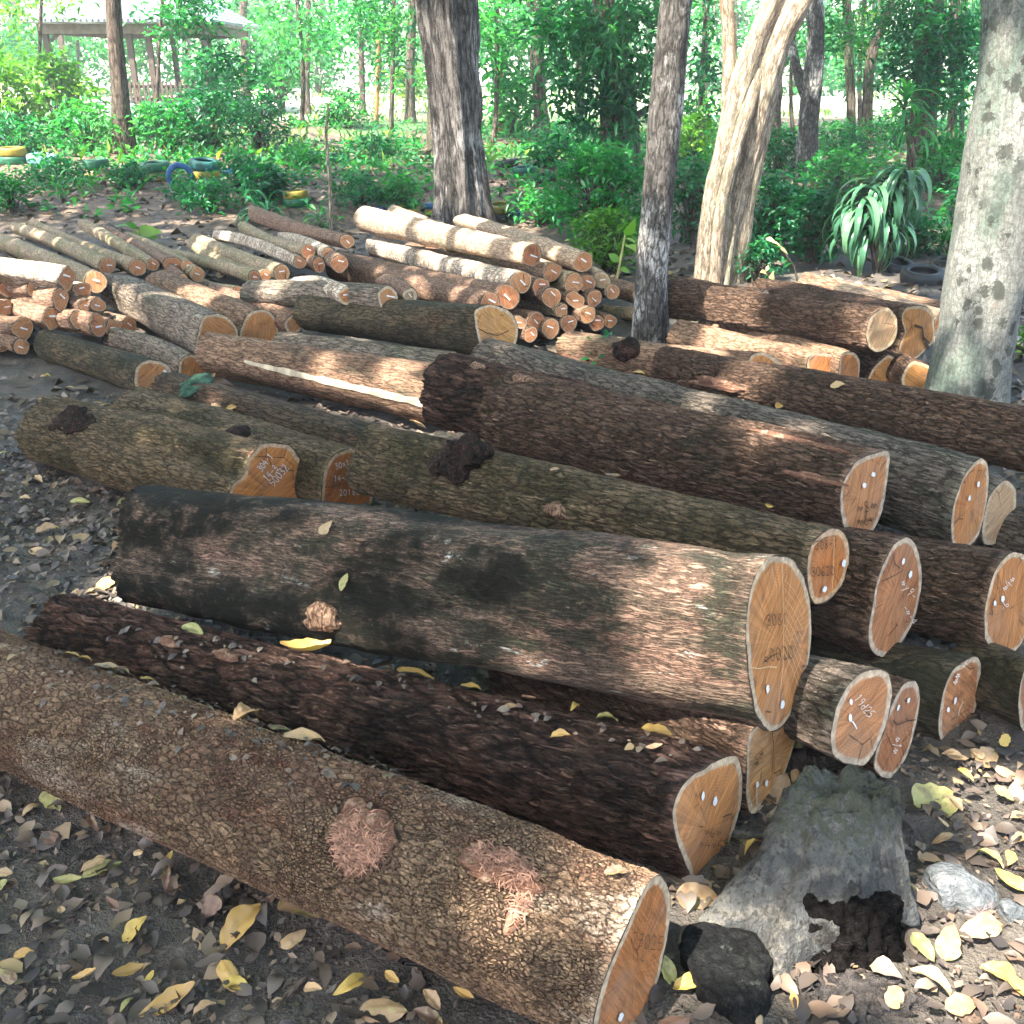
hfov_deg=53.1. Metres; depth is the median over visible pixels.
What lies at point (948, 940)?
fallen leaf
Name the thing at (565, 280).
log
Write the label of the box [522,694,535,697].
fallen leaf
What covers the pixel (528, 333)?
log
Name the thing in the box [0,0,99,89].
tree
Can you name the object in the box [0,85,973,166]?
grass
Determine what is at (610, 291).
log
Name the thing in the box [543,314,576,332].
log
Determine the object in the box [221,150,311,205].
shrub
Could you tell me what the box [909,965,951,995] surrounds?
fallen leaf
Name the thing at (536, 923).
log
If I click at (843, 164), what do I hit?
shrub
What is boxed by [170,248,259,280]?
log
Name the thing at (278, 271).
log
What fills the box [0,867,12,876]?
fallen leaf
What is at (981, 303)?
tree
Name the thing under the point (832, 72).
tree
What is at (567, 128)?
shrub
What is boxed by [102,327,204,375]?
log
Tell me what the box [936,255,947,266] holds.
painted tyre
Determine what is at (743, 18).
tree
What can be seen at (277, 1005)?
stick
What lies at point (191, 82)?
shrub
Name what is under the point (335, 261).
log
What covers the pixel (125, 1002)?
fallen leaf
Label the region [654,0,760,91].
tree
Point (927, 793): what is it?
fallen leaf
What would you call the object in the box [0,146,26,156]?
painted tyre
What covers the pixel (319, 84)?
shrub
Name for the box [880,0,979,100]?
tree
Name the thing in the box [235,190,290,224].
strap plant
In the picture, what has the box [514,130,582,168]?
shrub
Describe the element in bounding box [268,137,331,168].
shrub
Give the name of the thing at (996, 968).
fallen leaf
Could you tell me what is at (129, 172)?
shrub
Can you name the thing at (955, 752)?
fallen leaf
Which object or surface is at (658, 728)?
fallen leaf
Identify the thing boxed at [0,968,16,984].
fallen leaf
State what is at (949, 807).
fallen leaf
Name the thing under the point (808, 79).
tree
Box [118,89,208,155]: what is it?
shrub
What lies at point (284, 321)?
log
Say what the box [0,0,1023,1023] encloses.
ground
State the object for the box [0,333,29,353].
log
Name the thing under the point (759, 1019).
fallen leaf
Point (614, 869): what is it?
fallen leaf
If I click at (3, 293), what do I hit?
log
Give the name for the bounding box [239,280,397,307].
log
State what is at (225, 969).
fallen leaf
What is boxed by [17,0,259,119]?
pavilion
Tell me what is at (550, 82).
tree
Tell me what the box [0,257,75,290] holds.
log
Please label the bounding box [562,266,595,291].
log
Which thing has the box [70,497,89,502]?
fallen leaf
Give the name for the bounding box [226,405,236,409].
fallen leaf
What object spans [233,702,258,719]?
fallen leaf
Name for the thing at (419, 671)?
fallen leaf
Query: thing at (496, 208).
painted tyre
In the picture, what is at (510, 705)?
fallen leaf
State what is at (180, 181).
shrub
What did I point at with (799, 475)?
log
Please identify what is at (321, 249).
log
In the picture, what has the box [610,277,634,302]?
log
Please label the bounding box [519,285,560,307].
log
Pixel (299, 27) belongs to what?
tree
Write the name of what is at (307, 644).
fallen leaf
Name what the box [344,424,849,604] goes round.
log
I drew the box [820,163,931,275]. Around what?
dracaena
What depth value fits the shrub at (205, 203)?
11.14 m
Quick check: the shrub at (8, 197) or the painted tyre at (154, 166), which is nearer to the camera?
the shrub at (8, 197)
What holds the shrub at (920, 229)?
on the ground at (15, 369)
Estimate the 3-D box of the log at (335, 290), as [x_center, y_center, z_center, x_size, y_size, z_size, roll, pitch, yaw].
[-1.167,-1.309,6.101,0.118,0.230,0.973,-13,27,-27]
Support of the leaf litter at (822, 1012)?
on the ground at (15, 369)
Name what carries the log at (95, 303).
on the log at (110, 323)
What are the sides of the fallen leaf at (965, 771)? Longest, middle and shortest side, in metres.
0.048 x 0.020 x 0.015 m
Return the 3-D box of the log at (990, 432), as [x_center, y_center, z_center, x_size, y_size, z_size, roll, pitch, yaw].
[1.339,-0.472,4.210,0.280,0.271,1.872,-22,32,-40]
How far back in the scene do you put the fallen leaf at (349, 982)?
1.91 m
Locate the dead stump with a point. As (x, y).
(825, 869)
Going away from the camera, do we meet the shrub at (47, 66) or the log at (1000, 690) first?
the log at (1000, 690)
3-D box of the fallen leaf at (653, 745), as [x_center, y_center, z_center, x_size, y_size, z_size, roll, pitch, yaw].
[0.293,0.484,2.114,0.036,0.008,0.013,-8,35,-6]
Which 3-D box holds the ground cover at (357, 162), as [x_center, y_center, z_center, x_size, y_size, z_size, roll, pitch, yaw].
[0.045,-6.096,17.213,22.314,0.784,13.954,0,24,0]
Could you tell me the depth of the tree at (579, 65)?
20.07 m
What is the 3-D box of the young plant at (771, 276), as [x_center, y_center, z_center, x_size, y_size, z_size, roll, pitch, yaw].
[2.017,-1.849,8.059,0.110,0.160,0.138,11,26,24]
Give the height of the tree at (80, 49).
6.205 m
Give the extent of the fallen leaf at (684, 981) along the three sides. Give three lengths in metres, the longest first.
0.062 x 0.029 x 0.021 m
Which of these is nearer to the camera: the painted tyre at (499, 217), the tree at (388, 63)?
the painted tyre at (499, 217)
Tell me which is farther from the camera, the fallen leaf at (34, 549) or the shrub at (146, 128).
the shrub at (146, 128)
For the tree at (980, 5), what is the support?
on the ground at (15, 369)
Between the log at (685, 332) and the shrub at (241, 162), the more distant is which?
the shrub at (241, 162)
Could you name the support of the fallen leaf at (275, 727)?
on the log at (536, 923)
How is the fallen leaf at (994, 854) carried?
on the ground at (15, 369)
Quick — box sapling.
[317,98,346,230]
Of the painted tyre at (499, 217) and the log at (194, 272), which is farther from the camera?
the painted tyre at (499, 217)
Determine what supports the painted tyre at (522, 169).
on the ground at (15, 369)
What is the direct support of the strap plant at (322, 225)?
on the ground at (15, 369)
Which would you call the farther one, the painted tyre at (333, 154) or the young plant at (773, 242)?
the painted tyre at (333, 154)
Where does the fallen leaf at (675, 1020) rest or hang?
on the ground at (15, 369)
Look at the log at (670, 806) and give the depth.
2.30 m
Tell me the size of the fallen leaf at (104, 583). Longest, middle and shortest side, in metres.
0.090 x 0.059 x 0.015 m
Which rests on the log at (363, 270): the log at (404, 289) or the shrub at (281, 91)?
the log at (404, 289)
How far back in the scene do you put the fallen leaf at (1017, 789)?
2.44 m
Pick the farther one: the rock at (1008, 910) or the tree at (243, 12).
the tree at (243, 12)
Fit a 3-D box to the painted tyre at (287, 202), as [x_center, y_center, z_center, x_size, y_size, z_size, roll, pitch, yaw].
[-2.430,-3.497,11.539,0.307,0.117,0.303,0,24,0]
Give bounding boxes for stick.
[268,974,308,1012]
[932,849,1023,870]
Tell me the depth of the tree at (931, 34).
12.17 m
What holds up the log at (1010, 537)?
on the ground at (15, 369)
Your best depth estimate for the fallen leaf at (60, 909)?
2.09 m
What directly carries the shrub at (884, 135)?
on the ground at (15, 369)
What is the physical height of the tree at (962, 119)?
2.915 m
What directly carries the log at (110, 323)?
on the log at (174, 358)
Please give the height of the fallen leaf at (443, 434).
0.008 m
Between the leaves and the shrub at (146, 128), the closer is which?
the leaves
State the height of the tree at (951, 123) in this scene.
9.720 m
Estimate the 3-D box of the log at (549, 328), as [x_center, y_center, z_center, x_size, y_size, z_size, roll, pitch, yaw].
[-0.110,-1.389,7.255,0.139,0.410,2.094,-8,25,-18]
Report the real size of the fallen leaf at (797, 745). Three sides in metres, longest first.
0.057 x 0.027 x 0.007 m
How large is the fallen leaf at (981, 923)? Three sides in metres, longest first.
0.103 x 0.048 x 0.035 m
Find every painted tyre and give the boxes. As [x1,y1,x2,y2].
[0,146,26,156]
[0,156,27,164]
[26,153,56,163]
[82,158,108,168]
[84,167,108,175]
[140,160,169,172]
[144,172,165,180]
[166,162,193,187]
[189,157,219,171]
[193,170,219,179]
[282,196,309,207]
[283,189,307,198]
[329,153,343,162]
[399,203,420,212]
[424,203,432,209]
[424,209,431,214]
[492,201,510,213]
[494,158,518,168]
[495,211,511,220]
[512,165,536,175]
[532,172,556,183]
[881,254,913,273]
[899,264,944,285]
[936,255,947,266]
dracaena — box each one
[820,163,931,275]
[872,78,943,182]
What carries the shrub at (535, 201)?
on the ground at (15, 369)
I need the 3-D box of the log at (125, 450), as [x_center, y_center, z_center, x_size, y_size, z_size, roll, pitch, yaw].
[-1.457,-0.221,4.124,1.394,0.390,0.389,15,28,30]
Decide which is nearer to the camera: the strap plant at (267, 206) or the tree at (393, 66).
the strap plant at (267, 206)
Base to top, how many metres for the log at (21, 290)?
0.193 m
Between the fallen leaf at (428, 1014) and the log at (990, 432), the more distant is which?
the log at (990, 432)
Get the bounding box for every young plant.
[115,222,161,239]
[609,218,636,278]
[761,265,774,278]
[766,237,798,281]
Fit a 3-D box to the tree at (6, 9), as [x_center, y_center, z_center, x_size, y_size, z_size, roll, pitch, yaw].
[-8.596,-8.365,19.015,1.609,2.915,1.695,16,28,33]
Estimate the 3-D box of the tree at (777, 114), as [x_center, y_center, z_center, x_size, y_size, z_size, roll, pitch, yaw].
[4.532,-11.819,17.560,7.198,10.382,7.543,0,24,0]
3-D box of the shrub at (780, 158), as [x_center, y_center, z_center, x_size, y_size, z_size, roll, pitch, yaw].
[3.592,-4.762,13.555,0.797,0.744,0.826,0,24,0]
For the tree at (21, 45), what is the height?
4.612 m
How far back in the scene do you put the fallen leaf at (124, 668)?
2.50 m
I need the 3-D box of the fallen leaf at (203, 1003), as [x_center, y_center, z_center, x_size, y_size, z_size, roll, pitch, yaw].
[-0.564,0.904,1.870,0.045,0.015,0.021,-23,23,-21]
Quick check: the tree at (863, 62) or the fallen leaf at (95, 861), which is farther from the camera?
the tree at (863, 62)
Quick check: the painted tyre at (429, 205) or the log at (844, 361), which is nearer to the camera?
the log at (844, 361)
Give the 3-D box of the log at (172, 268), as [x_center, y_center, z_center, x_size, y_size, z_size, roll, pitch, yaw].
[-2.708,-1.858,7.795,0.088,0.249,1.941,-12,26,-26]
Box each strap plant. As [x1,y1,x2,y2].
[35,169,102,195]
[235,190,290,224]
[298,200,338,228]
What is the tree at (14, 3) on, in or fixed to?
on the ground at (15, 369)
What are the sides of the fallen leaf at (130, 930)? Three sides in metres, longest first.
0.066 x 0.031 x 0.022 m
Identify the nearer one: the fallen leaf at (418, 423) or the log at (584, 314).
the fallen leaf at (418, 423)
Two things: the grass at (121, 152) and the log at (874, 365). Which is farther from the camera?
the grass at (121, 152)
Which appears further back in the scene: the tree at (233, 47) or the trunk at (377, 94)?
the tree at (233, 47)
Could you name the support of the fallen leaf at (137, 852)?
on the leaf litter at (822, 1012)
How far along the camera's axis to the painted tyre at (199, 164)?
12.82 m
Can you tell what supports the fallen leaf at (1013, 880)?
on the ground at (15, 369)
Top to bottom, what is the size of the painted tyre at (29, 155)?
0.156 m
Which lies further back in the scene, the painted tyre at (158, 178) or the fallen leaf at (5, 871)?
the painted tyre at (158, 178)
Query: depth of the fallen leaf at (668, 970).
1.95 m
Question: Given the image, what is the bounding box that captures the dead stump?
[696,764,931,1023]
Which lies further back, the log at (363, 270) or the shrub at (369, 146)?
the shrub at (369, 146)
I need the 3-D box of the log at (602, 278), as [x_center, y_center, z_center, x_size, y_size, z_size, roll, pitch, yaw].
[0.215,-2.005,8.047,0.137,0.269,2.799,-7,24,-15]
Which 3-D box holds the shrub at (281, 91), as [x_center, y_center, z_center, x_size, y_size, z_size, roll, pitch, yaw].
[-6.200,-12.072,27.753,2.049,2.522,2.024,9,25,20]
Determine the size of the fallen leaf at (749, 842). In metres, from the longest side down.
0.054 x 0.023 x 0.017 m
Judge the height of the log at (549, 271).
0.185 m
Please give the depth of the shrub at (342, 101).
22.08 m
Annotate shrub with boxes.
[0,43,62,140]
[0,105,58,153]
[0,167,46,211]
[10,41,110,140]
[17,152,96,189]
[33,94,135,155]
[101,159,157,189]
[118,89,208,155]
[131,100,187,141]
[153,171,223,205]
[158,81,252,153]
[173,173,255,218]
[176,46,251,119]
[209,147,275,187]
[218,86,300,150]
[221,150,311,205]
[235,18,314,111]
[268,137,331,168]
[284,26,356,94]
[313,166,402,213]
[317,82,375,129]
[332,125,425,165]
[378,167,433,208]
[381,63,426,108]
[482,64,532,137]
[498,180,576,227]
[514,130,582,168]
[531,107,599,144]
[537,137,644,243]
[565,201,640,273]
[670,148,709,244]
[678,105,718,159]
[683,91,720,134]
[733,233,790,281]
[750,168,827,257]
[763,122,803,172]
[767,178,852,264]
[801,143,886,190]
[819,116,878,149]
[819,119,881,168]
[860,97,939,150]
[888,207,948,258]
[905,124,966,192]
[932,163,960,235]
[1015,324,1023,357]
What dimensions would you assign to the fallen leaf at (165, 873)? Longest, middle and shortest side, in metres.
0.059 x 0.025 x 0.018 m
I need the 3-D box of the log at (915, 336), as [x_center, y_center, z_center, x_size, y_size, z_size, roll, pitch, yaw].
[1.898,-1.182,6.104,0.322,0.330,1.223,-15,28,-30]
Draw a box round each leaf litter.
[0,138,1023,406]
[0,390,1023,1023]
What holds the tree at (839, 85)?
on the ground at (15, 369)
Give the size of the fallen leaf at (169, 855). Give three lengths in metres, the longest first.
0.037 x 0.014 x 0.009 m
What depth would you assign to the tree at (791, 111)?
19.00 m
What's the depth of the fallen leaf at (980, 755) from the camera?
2.57 m
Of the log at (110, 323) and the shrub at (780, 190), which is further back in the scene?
the shrub at (780, 190)
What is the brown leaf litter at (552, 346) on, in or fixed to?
on the ground at (15, 369)
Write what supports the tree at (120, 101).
on the ground at (15, 369)
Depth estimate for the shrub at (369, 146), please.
15.08 m
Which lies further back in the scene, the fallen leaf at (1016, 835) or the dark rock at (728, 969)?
the fallen leaf at (1016, 835)
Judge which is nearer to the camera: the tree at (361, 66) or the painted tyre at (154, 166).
the painted tyre at (154, 166)
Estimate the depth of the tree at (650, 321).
5.95 m
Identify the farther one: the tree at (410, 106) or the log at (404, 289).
the tree at (410, 106)
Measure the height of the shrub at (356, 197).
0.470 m
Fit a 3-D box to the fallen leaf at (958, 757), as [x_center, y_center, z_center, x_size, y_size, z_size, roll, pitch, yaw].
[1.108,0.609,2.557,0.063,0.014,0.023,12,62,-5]
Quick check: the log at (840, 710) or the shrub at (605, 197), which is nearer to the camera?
the log at (840, 710)
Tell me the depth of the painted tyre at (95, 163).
13.44 m
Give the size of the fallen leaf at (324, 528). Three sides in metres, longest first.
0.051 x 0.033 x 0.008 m
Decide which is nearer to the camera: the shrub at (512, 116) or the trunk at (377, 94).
the shrub at (512, 116)
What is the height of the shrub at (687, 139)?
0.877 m
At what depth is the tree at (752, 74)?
7.71 m
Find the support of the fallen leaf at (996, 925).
on the fallen leaf at (981, 923)
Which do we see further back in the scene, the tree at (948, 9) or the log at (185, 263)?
the tree at (948, 9)
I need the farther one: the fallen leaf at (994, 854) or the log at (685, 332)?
the log at (685, 332)
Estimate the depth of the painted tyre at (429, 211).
11.31 m
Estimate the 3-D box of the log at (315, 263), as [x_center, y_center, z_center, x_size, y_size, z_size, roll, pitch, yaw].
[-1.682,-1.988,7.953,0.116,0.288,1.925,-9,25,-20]
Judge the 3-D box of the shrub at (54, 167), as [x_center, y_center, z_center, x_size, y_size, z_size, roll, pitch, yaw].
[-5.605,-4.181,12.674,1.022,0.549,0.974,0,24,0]
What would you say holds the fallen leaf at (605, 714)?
on the log at (670, 806)
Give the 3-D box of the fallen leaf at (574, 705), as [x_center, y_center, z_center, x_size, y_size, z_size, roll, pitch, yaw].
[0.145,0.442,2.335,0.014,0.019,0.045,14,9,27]
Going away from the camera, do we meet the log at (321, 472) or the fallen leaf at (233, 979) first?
the fallen leaf at (233, 979)
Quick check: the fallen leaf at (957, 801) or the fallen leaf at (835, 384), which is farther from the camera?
the fallen leaf at (835, 384)
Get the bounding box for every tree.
[0,0,36,42]
[0,0,58,79]
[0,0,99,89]
[0,0,101,137]
[0,7,94,71]
[4,0,145,95]
[21,22,184,84]
[54,39,100,73]
[88,0,225,95]
[105,0,284,153]
[122,0,224,125]
[144,0,290,89]
[177,39,195,82]
[179,0,315,89]
[225,0,373,88]
[226,0,287,98]
[230,0,357,127]
[238,0,358,92]
[293,0,352,114]
[303,0,425,86]
[311,0,433,155]
[312,0,423,92]
[329,0,407,115]
[338,0,425,133]
[382,0,507,88]
[396,0,420,123]
[415,0,496,225]
[478,0,554,143]
[478,0,590,139]
[478,1,569,86]
[480,0,571,81]
[514,0,659,182]
[520,0,653,85]
[527,1,596,105]
[544,0,655,86]
[545,0,591,118]
[590,0,719,94]
[631,0,691,343]
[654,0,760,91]
[684,0,741,140]
[686,0,804,93]
[687,0,739,105]
[694,0,812,284]
[734,0,864,95]
[749,0,875,87]
[770,78,782,147]
[783,0,890,177]
[789,0,863,132]
[800,0,949,90]
[824,0,913,126]
[825,3,944,91]
[826,0,896,147]
[858,0,897,146]
[858,0,980,180]
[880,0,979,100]
[891,0,979,88]
[899,0,980,141]
[924,0,1023,403]
[945,0,981,39]
[946,0,959,150]
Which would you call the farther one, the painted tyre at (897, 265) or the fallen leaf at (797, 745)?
the painted tyre at (897, 265)
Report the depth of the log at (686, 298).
6.26 m
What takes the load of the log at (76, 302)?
on the log at (91, 323)
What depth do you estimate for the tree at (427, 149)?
16.17 m
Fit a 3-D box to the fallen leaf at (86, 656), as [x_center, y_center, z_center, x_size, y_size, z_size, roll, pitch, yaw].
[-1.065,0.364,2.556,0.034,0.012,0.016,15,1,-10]
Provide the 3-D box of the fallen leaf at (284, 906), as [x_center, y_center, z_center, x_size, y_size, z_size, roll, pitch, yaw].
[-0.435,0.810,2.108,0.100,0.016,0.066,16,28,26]
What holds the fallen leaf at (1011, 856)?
on the ground at (15, 369)
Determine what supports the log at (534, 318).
on the ground at (15, 369)
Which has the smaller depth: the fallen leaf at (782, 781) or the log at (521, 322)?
the fallen leaf at (782, 781)
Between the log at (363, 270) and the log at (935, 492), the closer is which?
the log at (935, 492)
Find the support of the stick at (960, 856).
on the ground at (15, 369)
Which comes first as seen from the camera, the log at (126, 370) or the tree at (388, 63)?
the log at (126, 370)
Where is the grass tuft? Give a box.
[914,214,952,258]
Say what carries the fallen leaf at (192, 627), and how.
on the log at (670, 806)
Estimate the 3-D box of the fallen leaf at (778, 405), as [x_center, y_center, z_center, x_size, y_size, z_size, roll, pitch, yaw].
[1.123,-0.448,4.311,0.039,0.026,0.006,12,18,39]
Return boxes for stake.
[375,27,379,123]
[498,70,503,135]
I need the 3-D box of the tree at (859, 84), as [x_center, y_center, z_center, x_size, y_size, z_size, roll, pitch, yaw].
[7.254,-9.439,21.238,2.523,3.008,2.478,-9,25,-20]
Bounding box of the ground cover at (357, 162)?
[0,113,969,221]
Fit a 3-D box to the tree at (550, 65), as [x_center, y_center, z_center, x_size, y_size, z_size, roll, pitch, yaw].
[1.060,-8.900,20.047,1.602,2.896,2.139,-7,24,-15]
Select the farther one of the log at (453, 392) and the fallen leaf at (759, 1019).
the log at (453, 392)
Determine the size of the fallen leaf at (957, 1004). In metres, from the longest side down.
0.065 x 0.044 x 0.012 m
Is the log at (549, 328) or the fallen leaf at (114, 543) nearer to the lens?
the fallen leaf at (114, 543)
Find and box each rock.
[679,922,772,1023]
[921,861,998,915]
[997,898,1023,922]
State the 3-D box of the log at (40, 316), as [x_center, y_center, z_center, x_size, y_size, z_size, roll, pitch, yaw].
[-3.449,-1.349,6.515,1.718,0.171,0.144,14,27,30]
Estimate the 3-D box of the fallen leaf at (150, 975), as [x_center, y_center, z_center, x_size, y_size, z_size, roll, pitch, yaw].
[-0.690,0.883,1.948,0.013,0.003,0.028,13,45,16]
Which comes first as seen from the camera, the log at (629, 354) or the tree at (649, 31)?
the log at (629, 354)
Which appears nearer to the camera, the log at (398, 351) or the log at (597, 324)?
the log at (398, 351)
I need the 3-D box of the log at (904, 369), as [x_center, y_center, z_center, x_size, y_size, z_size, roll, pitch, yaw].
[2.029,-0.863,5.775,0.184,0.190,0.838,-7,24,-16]
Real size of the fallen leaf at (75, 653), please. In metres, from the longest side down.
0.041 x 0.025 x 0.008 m
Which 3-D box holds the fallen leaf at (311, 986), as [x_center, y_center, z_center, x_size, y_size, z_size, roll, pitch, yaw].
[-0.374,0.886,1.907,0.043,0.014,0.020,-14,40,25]
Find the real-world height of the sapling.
1.393 m
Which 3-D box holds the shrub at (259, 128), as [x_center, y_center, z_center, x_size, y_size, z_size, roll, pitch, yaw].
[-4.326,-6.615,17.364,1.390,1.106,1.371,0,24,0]
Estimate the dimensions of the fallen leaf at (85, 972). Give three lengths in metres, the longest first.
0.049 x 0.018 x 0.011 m
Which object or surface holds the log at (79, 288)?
on the log at (95, 303)
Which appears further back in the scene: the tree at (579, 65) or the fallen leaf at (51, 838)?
the tree at (579, 65)
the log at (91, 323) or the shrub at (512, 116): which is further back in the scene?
the shrub at (512, 116)
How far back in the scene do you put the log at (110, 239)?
8.32 m
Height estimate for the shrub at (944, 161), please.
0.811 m
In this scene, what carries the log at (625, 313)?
on the ground at (15, 369)
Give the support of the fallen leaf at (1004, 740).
on the leaf litter at (822, 1012)
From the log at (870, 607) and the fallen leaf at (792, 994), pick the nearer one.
the fallen leaf at (792, 994)
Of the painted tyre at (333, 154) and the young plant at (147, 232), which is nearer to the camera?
the young plant at (147, 232)
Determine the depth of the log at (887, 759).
2.47 m
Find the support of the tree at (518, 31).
on the ground at (15, 369)
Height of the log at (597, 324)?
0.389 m
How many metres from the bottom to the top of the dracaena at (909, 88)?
1.353 m
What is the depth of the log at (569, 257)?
7.26 m
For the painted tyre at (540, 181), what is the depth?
12.42 m
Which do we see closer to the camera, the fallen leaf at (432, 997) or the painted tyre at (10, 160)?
the fallen leaf at (432, 997)
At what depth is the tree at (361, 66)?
25.50 m
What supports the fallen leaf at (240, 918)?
on the leaf litter at (822, 1012)
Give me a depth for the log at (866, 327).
5.55 m
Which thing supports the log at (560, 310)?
on the log at (567, 323)
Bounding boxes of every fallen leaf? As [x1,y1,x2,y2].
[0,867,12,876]
[0,879,6,889]
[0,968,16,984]
[13,947,33,958]
[18,494,29,499]
[28,547,50,555]
[33,475,42,482]
[34,522,59,534]
[39,791,62,810]
[40,831,57,844]
[53,874,80,882]
[57,906,64,912]
[64,651,79,656]
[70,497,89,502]
[71,967,95,978]
[72,533,89,540]
[78,655,91,661]
[80,855,104,871]
[82,859,121,877]
[86,814,98,831]
[94,662,121,671]
[96,577,114,589]
[106,896,118,909]
[112,541,117,549]
[112,666,129,673]
[112,962,143,975]
[120,997,132,1011]
[122,916,146,943]
[133,849,142,855]
[138,981,194,1017]
[140,676,155,680]
[144,970,153,980]
[161,864,170,890]
[166,850,172,858]
[181,622,202,633]
[192,999,215,1015]
[201,894,221,918]
[216,960,238,992]
[219,903,260,949]
[223,974,247,989]
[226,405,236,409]
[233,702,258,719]
[269,725,291,730]
[277,900,318,918]
[280,638,330,650]
[280,930,305,948]
[283,727,324,741]
[303,982,321,991]
[318,520,331,534]
[333,973,364,995]
[339,573,347,590]
[359,998,407,1022]
[384,970,398,982]
[397,667,433,679]
[411,420,424,426]
[413,1006,439,1023]
[423,989,440,1009]
[434,431,458,436]
[435,1016,442,1023]
[453,986,473,997]
[461,682,480,689]
[504,703,515,708]
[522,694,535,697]
[550,728,569,737]
[570,701,579,710]
[596,712,617,720]
[603,865,628,873]
[605,473,620,475]
[641,723,673,735]
[646,743,661,748]
[658,1016,690,1023]
[661,955,676,983]
[673,972,695,989]
[675,882,717,910]
[744,838,761,854]
[755,1015,762,1023]
[765,773,790,805]
[775,402,782,407]
[789,989,798,1008]
[791,769,799,782]
[793,741,802,747]
[830,381,844,387]
[884,985,903,1008]
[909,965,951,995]
[910,932,934,961]
[911,782,953,809]
[931,832,953,843]
[934,797,962,816]
[935,925,960,960]
[938,816,948,826]
[941,749,961,756]
[945,752,968,759]
[945,992,975,1015]
[948,795,962,810]
[958,768,973,780]
[960,912,1002,937]
[971,748,984,758]
[975,746,998,767]
[977,848,1003,868]
[980,961,1015,980]
[993,922,998,933]
[994,785,1013,800]
[995,765,1014,778]
[995,868,1023,890]
[999,734,1010,746]
[1003,970,1023,995]
[1005,850,1017,864]
[1009,782,1023,803]
[1011,831,1023,843]
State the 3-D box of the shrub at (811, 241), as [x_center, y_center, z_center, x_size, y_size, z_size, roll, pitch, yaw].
[2.646,-2.529,8.954,0.808,0.721,0.773,0,24,0]
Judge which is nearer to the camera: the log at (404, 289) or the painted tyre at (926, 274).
the log at (404, 289)
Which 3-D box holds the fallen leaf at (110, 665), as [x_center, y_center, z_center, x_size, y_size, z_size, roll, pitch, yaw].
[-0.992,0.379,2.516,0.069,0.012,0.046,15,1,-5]
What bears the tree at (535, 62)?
on the ground at (15, 369)
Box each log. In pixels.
[0,234,107,293]
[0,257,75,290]
[0,282,10,297]
[0,297,57,329]
[0,299,11,315]
[0,316,33,339]
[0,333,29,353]
[0,346,7,352]
[0,629,670,1023]
[4,287,68,310]
[5,282,36,296]
[9,221,115,272]
[13,395,299,497]
[23,594,742,879]
[28,219,145,275]
[33,329,170,389]
[55,308,105,337]
[55,309,79,329]
[66,295,89,310]
[67,281,91,295]
[77,219,159,270]
[77,295,105,311]
[89,311,135,330]
[101,273,237,353]
[102,316,122,334]
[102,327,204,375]
[104,226,180,268]
[107,386,372,505]
[111,484,810,731]
[124,232,192,270]
[145,270,278,340]
[151,372,370,447]
[159,263,187,278]
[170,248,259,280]
[180,264,205,281]
[186,237,271,279]
[188,278,240,290]
[191,233,289,279]
[194,332,431,422]
[207,283,301,332]
[212,229,305,268]
[238,221,314,258]
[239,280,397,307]
[248,206,354,248]
[272,331,456,361]
[277,232,333,257]
[288,275,349,304]
[291,294,517,354]
[304,255,324,272]
[315,250,347,272]
[325,251,499,305]
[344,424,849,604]
[352,254,519,309]
[353,206,541,266]
[365,237,531,292]
[376,274,417,299]
[387,205,561,281]
[405,242,549,295]
[418,352,679,438]
[445,249,582,291]
[453,214,592,271]
[471,338,988,544]
[477,368,889,529]
[487,669,794,813]
[507,307,544,329]
[513,314,526,328]
[516,299,567,316]
[517,325,537,342]
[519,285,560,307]
[537,316,559,339]
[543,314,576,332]
[555,331,782,377]
[559,290,584,307]
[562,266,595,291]
[567,305,595,323]
[577,314,603,330]
[578,288,601,306]
[583,266,610,288]
[595,284,619,299]
[595,309,616,328]
[602,304,633,322]
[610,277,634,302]
[650,346,1023,471]
[666,319,831,371]
[668,275,768,320]
[701,321,859,376]
[703,286,897,351]
[747,278,934,358]
[783,655,892,765]
[797,272,939,307]
[809,339,893,381]
[810,522,921,656]
[810,634,980,740]
[830,525,1023,650]
[833,282,939,335]
[857,674,919,777]
[881,347,928,387]
[949,640,1023,730]
[973,503,1023,553]
[976,475,1016,544]
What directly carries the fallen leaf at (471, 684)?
on the log at (670, 806)
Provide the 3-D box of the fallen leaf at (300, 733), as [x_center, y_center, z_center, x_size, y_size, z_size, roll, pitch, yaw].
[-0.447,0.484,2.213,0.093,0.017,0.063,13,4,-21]
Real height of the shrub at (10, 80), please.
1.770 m
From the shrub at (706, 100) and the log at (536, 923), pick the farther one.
the shrub at (706, 100)
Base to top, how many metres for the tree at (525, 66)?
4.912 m
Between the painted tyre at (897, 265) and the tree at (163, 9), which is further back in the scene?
the tree at (163, 9)
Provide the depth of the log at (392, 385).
5.04 m
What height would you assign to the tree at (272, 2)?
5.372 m
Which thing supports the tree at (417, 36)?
on the ground at (15, 369)
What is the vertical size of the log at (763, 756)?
0.298 m
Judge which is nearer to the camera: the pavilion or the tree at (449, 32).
the tree at (449, 32)
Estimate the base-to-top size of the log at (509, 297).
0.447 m
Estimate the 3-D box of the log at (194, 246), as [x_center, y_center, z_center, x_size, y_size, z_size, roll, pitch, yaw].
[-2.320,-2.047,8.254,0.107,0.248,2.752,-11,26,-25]
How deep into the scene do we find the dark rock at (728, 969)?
1.91 m

